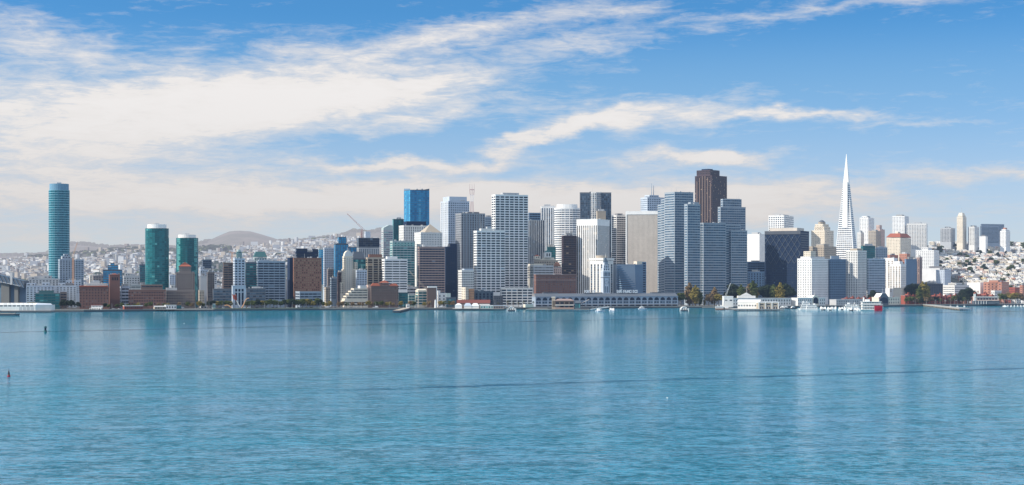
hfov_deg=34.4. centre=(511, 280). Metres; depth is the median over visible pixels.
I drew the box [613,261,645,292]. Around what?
hotel
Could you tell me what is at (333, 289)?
office building
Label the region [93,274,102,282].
city block
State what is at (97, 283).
warehouse
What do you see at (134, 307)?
restaurant
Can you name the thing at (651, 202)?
office tower
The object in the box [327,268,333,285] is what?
office building
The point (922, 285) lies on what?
poplar tree
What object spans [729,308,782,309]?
pier
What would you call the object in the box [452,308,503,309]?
pier
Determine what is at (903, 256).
apartment block
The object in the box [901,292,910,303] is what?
brick terrace
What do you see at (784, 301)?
pier shed
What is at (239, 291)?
portal building
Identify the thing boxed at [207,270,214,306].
office building
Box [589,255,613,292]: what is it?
hotel
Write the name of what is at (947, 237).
apartment tower
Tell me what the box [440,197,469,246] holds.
office tower
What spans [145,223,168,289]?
glass tower
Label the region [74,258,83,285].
apartment block
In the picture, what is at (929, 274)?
warehouse
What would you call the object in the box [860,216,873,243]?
apartment tower
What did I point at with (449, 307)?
road
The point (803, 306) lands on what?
ferry
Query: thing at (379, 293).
brick building
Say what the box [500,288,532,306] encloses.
office building
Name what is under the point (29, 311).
pier
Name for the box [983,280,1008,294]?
old building
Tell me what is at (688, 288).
poplar tree
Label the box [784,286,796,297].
tree
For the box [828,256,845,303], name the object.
apartment tower
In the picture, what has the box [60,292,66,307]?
office building
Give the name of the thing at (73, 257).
tower crane
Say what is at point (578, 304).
restaurant
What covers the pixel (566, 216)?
office tower
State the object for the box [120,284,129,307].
office building
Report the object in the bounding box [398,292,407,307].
office building
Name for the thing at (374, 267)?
office building
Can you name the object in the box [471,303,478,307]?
marquee
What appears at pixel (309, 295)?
office building
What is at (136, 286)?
parking garage
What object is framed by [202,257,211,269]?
office building
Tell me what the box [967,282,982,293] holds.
warehouse
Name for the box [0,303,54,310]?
pier shed
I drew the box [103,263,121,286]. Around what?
office building
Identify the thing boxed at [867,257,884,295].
apartment tower
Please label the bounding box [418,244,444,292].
office building
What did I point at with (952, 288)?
old building
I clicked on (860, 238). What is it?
apartment block
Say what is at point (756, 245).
office building
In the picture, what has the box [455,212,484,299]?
office tower
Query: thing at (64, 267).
apartment block
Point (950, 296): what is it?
brick terrace
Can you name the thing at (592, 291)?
roof sign
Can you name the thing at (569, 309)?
pier
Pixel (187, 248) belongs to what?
glass tower
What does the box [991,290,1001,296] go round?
warehouse
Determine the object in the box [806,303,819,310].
ferry
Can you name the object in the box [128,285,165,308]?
brick building
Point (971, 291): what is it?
tree
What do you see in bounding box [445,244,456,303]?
office building
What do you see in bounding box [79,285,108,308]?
brick building
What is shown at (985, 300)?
restaurant
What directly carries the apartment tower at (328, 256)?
on the ground
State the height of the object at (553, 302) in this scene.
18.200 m
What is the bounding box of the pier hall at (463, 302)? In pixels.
[457,300,489,307]
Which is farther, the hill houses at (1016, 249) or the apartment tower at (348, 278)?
the hill houses at (1016, 249)
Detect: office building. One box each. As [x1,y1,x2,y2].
[35,290,59,308]
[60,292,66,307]
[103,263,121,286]
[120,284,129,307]
[123,273,139,289]
[139,262,144,281]
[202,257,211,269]
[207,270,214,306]
[213,289,231,307]
[223,261,232,288]
[245,260,256,287]
[246,287,265,307]
[253,252,266,261]
[256,259,285,307]
[285,277,286,306]
[287,253,321,306]
[295,248,318,257]
[295,291,321,307]
[324,286,329,305]
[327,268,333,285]
[330,276,336,305]
[337,270,340,306]
[356,266,366,287]
[366,254,383,285]
[382,256,407,291]
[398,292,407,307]
[399,221,426,240]
[407,284,416,293]
[408,294,414,306]
[415,289,426,307]
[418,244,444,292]
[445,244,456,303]
[458,269,473,299]
[474,290,493,304]
[485,215,491,228]
[493,296,502,304]
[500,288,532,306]
[548,244,555,259]
[596,208,605,219]
[747,231,764,261]
[747,260,764,297]
[747,270,763,297]
[861,244,874,257]
[875,246,887,258]
[904,257,916,284]
[916,255,921,283]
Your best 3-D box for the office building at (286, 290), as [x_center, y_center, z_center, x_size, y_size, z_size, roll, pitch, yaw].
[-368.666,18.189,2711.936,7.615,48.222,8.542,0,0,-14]
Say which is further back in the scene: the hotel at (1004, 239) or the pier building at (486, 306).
the hotel at (1004, 239)
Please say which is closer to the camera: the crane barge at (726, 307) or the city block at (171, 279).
the crane barge at (726, 307)
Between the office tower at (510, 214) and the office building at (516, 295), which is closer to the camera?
the office building at (516, 295)
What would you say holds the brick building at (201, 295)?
on the ground
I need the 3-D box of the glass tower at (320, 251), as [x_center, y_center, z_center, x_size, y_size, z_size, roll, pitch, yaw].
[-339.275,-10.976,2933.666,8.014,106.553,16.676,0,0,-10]
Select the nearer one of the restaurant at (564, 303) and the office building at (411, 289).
the restaurant at (564, 303)
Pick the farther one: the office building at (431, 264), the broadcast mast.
the broadcast mast
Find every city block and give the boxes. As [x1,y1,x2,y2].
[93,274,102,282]
[169,274,174,287]
[214,273,216,288]
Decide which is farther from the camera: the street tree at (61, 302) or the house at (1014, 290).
the house at (1014, 290)
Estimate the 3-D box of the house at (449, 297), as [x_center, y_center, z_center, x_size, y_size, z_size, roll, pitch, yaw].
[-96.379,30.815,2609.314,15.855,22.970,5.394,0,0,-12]
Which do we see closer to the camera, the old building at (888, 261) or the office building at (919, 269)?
the old building at (888, 261)
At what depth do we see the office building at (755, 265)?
3020.93 m
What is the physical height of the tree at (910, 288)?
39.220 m
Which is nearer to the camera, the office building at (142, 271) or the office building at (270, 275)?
the office building at (270, 275)
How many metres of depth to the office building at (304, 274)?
2623.51 m
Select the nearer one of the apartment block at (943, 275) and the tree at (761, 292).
the tree at (761, 292)
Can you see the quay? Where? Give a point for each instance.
(247, 309)
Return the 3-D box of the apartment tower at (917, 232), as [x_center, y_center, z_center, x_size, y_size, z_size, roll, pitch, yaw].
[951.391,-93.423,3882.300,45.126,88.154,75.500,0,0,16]
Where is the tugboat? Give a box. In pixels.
[715,305,724,309]
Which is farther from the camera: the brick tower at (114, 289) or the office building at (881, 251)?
the office building at (881, 251)
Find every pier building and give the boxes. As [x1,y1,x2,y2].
[480,305,493,307]
[493,305,505,307]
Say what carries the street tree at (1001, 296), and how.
on the ground
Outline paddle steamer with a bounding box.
[858,297,882,310]
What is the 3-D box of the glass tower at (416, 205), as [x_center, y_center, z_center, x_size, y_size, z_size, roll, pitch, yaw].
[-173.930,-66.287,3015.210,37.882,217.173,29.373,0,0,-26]
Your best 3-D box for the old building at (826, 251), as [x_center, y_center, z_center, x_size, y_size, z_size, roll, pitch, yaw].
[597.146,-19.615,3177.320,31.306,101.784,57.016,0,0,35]
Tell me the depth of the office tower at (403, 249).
2758.62 m
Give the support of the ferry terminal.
on the ground
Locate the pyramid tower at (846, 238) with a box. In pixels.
[836,154,856,258]
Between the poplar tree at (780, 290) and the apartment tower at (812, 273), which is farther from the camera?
the apartment tower at (812, 273)
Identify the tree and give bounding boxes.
[59,299,64,306]
[299,299,304,307]
[677,293,686,301]
[684,282,693,305]
[688,293,697,305]
[690,285,699,305]
[698,291,703,305]
[704,294,713,305]
[710,287,718,305]
[714,294,722,304]
[723,283,738,296]
[736,284,745,297]
[744,284,754,293]
[747,280,758,297]
[755,286,764,297]
[759,284,770,297]
[768,284,777,297]
[774,282,785,297]
[782,283,793,293]
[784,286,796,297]
[867,290,876,298]
[904,283,918,295]
[915,286,922,303]
[920,281,925,303]
[924,282,930,303]
[958,289,970,303]
[965,287,976,303]
[997,293,1005,302]
[1007,293,1014,303]
[1013,293,1019,303]
[1015,293,1023,300]
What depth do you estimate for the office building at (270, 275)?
2589.63 m
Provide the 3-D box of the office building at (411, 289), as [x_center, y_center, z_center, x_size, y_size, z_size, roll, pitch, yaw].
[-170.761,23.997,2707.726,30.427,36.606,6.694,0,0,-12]
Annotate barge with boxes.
[0,313,19,315]
[723,286,733,309]
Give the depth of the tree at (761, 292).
2828.27 m
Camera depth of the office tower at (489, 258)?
2723.08 m
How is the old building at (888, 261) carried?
on the ground
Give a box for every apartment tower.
[323,246,333,301]
[340,247,356,306]
[797,251,827,303]
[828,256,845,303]
[846,248,866,298]
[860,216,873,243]
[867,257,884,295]
[868,230,880,246]
[875,225,884,246]
[892,213,908,233]
[907,222,927,256]
[940,227,954,248]
[968,225,978,251]
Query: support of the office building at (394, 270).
on the ground
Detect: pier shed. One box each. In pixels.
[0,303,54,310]
[733,298,790,305]
[737,300,761,308]
[756,302,778,308]
[791,292,824,305]
[829,299,862,304]
[872,293,899,304]
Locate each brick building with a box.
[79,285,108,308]
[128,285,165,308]
[166,288,194,307]
[198,290,203,306]
[370,280,397,307]
[427,286,436,307]
[534,274,576,292]
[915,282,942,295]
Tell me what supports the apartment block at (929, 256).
on the ground
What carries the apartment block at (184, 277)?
on the ground
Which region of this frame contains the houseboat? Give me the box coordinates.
[90,305,102,309]
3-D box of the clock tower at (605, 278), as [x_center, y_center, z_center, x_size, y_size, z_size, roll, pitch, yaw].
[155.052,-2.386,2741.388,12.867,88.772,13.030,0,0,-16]
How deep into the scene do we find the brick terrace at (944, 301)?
3005.18 m
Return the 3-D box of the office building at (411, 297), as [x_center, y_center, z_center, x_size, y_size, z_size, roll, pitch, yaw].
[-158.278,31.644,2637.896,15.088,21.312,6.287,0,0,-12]
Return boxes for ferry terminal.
[531,292,677,306]
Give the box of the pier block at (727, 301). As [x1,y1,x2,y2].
[722,296,732,306]
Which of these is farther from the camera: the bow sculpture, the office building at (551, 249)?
the office building at (551, 249)
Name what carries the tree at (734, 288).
on the ground
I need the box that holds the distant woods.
[0,227,382,284]
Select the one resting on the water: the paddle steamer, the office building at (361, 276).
the paddle steamer
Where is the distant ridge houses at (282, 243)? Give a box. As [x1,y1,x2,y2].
[232,234,380,251]
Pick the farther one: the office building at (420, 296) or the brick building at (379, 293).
the office building at (420, 296)
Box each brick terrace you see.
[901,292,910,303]
[937,293,942,303]
[942,294,946,303]
[947,294,952,303]
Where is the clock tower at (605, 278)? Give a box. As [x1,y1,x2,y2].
[601,253,609,292]
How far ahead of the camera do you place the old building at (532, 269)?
2757.84 m
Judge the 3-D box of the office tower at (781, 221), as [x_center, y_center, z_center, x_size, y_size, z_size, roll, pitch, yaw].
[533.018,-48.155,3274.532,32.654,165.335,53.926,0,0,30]
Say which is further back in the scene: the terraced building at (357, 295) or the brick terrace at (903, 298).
the brick terrace at (903, 298)
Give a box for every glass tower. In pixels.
[49,182,69,278]
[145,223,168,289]
[176,233,197,306]
[318,247,322,301]
[334,237,356,276]
[352,252,365,269]
[392,217,403,240]
[404,189,428,225]
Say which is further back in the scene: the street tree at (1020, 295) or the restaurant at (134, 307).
the street tree at (1020, 295)
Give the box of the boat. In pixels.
[507,306,515,310]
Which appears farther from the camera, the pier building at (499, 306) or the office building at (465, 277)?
the office building at (465, 277)
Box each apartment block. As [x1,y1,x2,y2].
[26,282,55,302]
[29,276,59,284]
[56,283,76,306]
[58,254,71,282]
[66,278,81,306]
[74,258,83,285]
[175,262,194,289]
[199,267,210,275]
[857,230,863,248]
[887,253,897,257]
[899,252,909,263]
[916,247,938,267]
[936,268,950,284]
[979,235,987,252]
[980,224,1003,246]
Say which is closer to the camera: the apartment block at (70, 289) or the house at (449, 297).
the house at (449, 297)
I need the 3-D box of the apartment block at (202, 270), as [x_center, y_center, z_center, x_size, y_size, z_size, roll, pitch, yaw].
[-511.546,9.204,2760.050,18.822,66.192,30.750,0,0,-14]
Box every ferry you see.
[798,301,809,309]
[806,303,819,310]
[843,302,858,309]
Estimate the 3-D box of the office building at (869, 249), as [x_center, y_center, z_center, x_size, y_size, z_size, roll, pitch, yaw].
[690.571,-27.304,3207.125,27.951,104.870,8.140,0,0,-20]
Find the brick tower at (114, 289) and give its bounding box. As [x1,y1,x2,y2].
[109,273,119,307]
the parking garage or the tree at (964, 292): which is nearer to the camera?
the parking garage
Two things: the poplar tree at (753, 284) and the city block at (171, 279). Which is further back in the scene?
the city block at (171, 279)
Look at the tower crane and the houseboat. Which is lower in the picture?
the houseboat
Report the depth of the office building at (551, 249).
2929.71 m
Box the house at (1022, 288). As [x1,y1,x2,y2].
[1020,283,1023,295]
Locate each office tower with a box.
[233,250,244,284]
[357,231,379,257]
[381,223,392,257]
[390,240,414,286]
[414,224,441,288]
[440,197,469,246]
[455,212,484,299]
[473,227,504,295]
[492,193,527,287]
[528,213,544,263]
[541,204,554,250]
[554,204,579,266]
[562,233,576,273]
[576,218,609,292]
[580,192,610,260]
[612,213,625,263]
[625,211,657,292]
[640,183,664,210]
[657,188,693,304]
[684,202,699,304]
[695,166,726,222]
[700,222,725,304]
[718,199,745,229]
[726,224,746,297]
[765,228,808,297]
[769,214,793,230]
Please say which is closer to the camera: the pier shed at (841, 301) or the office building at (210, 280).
the office building at (210, 280)
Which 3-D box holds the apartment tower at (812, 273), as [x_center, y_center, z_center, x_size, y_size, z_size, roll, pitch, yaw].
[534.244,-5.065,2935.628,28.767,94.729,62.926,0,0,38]
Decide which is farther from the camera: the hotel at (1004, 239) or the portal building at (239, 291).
the hotel at (1004, 239)
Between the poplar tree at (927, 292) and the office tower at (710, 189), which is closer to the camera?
the poplar tree at (927, 292)
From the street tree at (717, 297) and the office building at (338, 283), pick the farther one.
the street tree at (717, 297)
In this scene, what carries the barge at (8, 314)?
on the water
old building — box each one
[527,264,553,292]
[534,247,557,266]
[554,262,561,273]
[809,244,835,258]
[884,257,897,296]
[890,261,905,296]
[943,283,968,295]
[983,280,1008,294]
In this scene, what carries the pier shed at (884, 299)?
on the ground
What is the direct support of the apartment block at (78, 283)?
on the ground
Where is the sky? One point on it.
(205, 119)
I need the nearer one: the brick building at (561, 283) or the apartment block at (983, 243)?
the brick building at (561, 283)
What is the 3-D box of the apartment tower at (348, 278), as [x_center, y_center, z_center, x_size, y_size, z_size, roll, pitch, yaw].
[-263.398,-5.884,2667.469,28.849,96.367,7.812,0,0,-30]
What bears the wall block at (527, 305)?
on the quay
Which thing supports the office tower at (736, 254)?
on the ground
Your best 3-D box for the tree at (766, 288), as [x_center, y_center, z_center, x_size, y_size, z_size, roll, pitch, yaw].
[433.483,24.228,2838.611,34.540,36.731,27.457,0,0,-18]
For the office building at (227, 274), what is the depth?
2576.53 m
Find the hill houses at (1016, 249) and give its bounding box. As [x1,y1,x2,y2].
[913,241,1023,275]
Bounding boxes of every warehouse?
[86,281,107,285]
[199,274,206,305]
[893,288,906,303]
[922,266,950,281]
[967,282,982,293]
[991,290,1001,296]
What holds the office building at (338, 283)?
on the ground
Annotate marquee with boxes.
[464,303,470,307]
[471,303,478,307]
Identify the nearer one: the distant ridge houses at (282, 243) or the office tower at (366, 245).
the office tower at (366, 245)
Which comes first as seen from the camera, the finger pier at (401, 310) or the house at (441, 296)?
the finger pier at (401, 310)
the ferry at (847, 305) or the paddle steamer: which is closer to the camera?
the paddle steamer
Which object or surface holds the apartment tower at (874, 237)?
on the ground
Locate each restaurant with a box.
[123,305,142,308]
[153,306,164,308]
[164,305,175,308]
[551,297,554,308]
[555,299,573,308]
[574,299,588,308]
[972,292,1000,303]
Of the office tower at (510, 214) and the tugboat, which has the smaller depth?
the tugboat
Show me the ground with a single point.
(231, 238)
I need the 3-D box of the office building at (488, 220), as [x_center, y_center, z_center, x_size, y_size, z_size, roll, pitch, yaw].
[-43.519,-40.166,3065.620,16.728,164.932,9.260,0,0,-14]
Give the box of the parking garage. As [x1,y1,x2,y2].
[131,282,144,289]
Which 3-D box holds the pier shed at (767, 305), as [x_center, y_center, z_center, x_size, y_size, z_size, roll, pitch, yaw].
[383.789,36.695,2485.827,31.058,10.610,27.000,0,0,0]
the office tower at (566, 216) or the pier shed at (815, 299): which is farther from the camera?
the office tower at (566, 216)
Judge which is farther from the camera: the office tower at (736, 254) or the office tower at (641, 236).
the office tower at (641, 236)
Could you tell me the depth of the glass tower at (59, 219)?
2840.77 m
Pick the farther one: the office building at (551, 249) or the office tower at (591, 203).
the office tower at (591, 203)
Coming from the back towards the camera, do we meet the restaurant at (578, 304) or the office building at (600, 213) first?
the office building at (600, 213)
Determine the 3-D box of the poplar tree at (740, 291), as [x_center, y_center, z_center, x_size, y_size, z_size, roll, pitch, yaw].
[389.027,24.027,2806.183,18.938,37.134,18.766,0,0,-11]
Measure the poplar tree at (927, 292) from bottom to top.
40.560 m
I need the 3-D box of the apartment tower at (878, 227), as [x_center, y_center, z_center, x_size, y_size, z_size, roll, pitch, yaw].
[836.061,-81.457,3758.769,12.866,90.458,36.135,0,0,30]
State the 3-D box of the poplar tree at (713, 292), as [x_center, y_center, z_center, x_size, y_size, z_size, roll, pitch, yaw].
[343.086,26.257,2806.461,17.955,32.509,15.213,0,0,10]
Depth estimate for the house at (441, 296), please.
2617.60 m
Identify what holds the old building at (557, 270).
on the ground
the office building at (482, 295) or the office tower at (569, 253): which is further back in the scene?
the office tower at (569, 253)
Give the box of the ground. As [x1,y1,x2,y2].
[0,229,1023,309]
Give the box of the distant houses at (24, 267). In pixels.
[0,233,380,288]
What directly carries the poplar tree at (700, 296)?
on the ground
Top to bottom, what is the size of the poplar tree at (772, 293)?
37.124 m
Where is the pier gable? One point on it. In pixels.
(745, 295)
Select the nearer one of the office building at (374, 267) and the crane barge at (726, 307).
the crane barge at (726, 307)
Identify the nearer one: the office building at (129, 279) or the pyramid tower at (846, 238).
the office building at (129, 279)
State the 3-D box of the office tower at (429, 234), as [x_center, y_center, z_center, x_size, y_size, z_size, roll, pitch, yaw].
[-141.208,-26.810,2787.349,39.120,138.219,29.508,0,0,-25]
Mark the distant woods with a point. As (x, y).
(171, 249)
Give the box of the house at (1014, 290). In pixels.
[1009,287,1019,293]
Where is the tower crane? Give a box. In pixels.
[72,246,76,284]
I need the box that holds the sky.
[0,0,1023,252]
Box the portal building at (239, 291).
[232,285,245,307]
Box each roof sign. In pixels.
[584,290,595,293]
[616,290,637,293]
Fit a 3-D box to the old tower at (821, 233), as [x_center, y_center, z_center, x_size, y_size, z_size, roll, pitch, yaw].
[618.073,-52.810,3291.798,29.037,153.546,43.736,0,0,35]
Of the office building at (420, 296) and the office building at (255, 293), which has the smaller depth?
the office building at (255, 293)
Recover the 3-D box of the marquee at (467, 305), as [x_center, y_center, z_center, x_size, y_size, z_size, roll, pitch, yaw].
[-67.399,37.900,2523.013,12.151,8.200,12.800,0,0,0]
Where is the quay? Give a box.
[0,304,1023,311]
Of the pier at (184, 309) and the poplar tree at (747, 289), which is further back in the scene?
the poplar tree at (747, 289)
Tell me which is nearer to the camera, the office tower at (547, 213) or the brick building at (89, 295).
the brick building at (89, 295)
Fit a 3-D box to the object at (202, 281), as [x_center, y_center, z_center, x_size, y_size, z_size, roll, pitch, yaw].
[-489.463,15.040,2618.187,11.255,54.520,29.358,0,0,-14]
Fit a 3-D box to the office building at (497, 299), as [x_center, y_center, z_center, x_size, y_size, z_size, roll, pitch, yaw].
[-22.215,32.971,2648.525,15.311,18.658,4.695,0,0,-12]
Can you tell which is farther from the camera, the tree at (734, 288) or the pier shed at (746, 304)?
the tree at (734, 288)
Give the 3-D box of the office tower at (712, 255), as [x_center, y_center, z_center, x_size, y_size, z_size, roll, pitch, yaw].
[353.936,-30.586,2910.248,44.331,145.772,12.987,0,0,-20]
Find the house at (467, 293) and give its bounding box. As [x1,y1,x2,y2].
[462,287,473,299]
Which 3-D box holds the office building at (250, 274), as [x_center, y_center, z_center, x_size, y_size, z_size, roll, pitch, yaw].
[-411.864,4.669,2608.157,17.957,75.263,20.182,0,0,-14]
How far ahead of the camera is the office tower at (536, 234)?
2949.76 m
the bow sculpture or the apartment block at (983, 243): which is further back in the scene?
the apartment block at (983, 243)
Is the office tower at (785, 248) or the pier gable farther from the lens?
the office tower at (785, 248)
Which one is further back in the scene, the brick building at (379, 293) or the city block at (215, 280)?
the city block at (215, 280)
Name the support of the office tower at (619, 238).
on the ground
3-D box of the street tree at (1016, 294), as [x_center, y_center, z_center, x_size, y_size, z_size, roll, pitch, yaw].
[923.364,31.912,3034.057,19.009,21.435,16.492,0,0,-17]
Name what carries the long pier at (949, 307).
in the water
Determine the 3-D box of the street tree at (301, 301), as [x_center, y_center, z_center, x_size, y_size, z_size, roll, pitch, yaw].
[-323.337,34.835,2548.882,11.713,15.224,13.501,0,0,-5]
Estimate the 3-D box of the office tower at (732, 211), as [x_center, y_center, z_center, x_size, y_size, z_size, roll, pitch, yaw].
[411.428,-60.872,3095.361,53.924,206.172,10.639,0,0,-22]
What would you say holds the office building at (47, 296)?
on the ground
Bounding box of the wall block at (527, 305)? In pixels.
[523,304,532,306]
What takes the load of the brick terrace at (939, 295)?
on the ground
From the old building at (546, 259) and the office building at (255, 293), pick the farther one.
the old building at (546, 259)
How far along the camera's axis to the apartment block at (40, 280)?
2694.41 m
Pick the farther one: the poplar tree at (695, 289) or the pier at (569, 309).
the poplar tree at (695, 289)
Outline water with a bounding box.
[0,306,1023,484]
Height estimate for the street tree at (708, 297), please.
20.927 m
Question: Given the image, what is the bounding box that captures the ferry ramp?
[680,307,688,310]
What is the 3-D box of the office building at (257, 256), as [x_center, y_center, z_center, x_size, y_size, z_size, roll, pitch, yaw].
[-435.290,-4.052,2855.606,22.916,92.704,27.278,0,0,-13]
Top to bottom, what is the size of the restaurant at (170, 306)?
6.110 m
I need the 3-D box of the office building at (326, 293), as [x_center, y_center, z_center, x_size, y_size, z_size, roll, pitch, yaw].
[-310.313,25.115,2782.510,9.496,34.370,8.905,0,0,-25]
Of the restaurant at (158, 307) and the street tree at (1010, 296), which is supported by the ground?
the street tree at (1010, 296)
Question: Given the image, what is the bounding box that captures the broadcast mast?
[469,189,474,211]
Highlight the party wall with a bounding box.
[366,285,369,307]
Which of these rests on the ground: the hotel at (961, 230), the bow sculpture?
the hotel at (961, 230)
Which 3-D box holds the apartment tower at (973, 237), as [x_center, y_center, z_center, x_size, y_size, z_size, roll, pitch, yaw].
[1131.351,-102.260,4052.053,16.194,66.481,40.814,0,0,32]
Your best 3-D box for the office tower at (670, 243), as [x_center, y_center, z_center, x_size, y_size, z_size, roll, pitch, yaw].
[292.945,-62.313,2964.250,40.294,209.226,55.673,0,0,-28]
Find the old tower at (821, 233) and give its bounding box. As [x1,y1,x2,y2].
[811,220,833,246]
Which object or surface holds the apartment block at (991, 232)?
on the ground
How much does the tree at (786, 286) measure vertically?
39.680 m
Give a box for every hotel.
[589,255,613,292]
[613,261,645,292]
[886,232,910,260]
[957,209,966,249]
[1000,228,1009,251]
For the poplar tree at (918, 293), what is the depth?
2950.80 m
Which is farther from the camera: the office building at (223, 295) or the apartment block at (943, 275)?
the apartment block at (943, 275)
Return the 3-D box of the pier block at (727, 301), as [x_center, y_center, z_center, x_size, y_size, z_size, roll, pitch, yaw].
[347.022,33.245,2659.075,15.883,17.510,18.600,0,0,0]
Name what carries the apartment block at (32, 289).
on the ground
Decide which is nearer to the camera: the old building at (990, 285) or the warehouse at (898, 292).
the warehouse at (898, 292)
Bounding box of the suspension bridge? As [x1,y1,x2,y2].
[0,262,28,302]
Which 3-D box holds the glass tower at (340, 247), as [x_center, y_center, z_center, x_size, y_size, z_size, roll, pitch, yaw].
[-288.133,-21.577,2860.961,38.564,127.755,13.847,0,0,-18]
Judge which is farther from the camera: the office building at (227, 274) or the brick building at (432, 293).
the brick building at (432, 293)
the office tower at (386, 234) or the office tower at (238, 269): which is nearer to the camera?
the office tower at (238, 269)
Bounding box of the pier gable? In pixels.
[737,293,755,297]
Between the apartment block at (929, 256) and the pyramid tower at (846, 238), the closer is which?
the pyramid tower at (846, 238)
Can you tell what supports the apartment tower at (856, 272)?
on the ground
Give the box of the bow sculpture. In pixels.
[224,294,248,307]
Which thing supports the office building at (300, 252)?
on the ground
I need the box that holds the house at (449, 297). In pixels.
[446,293,455,307]
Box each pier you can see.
[1,310,55,312]
[154,309,214,310]
[393,308,409,312]
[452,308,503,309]
[548,309,589,310]
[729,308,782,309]
[925,305,972,310]
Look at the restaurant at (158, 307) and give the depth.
2451.88 m
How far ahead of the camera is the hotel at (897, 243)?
3680.02 m
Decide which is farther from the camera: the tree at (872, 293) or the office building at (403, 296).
the tree at (872, 293)
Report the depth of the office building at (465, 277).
2681.01 m
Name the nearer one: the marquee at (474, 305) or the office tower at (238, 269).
the marquee at (474, 305)
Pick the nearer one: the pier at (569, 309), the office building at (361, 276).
the pier at (569, 309)
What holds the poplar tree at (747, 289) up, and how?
on the ground
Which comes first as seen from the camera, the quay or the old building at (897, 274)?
the quay
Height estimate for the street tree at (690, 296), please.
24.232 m
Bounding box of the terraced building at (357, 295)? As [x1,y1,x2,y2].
[341,286,367,307]
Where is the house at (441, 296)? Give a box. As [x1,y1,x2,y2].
[437,290,445,306]
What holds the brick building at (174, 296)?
on the ground
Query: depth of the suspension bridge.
2540.00 m
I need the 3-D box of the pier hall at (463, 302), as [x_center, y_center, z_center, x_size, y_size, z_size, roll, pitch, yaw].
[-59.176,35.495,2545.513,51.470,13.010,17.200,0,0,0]
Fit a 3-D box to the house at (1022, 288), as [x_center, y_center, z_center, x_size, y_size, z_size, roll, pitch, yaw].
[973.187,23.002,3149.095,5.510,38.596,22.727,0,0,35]
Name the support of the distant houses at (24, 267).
on the ground
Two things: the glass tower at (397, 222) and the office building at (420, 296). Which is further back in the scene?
the glass tower at (397, 222)
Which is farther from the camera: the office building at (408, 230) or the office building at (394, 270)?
the office building at (408, 230)
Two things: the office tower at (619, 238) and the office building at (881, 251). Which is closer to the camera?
the office tower at (619, 238)
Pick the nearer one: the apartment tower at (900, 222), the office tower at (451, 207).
the office tower at (451, 207)
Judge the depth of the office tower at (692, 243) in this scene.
2858.86 m
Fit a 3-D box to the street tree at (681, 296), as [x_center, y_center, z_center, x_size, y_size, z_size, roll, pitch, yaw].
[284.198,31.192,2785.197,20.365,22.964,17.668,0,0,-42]
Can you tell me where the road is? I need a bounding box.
[193,304,901,308]
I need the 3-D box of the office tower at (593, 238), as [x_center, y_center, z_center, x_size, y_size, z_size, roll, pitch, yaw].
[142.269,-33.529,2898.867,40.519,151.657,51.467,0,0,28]
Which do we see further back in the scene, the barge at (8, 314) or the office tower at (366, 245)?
the office tower at (366, 245)

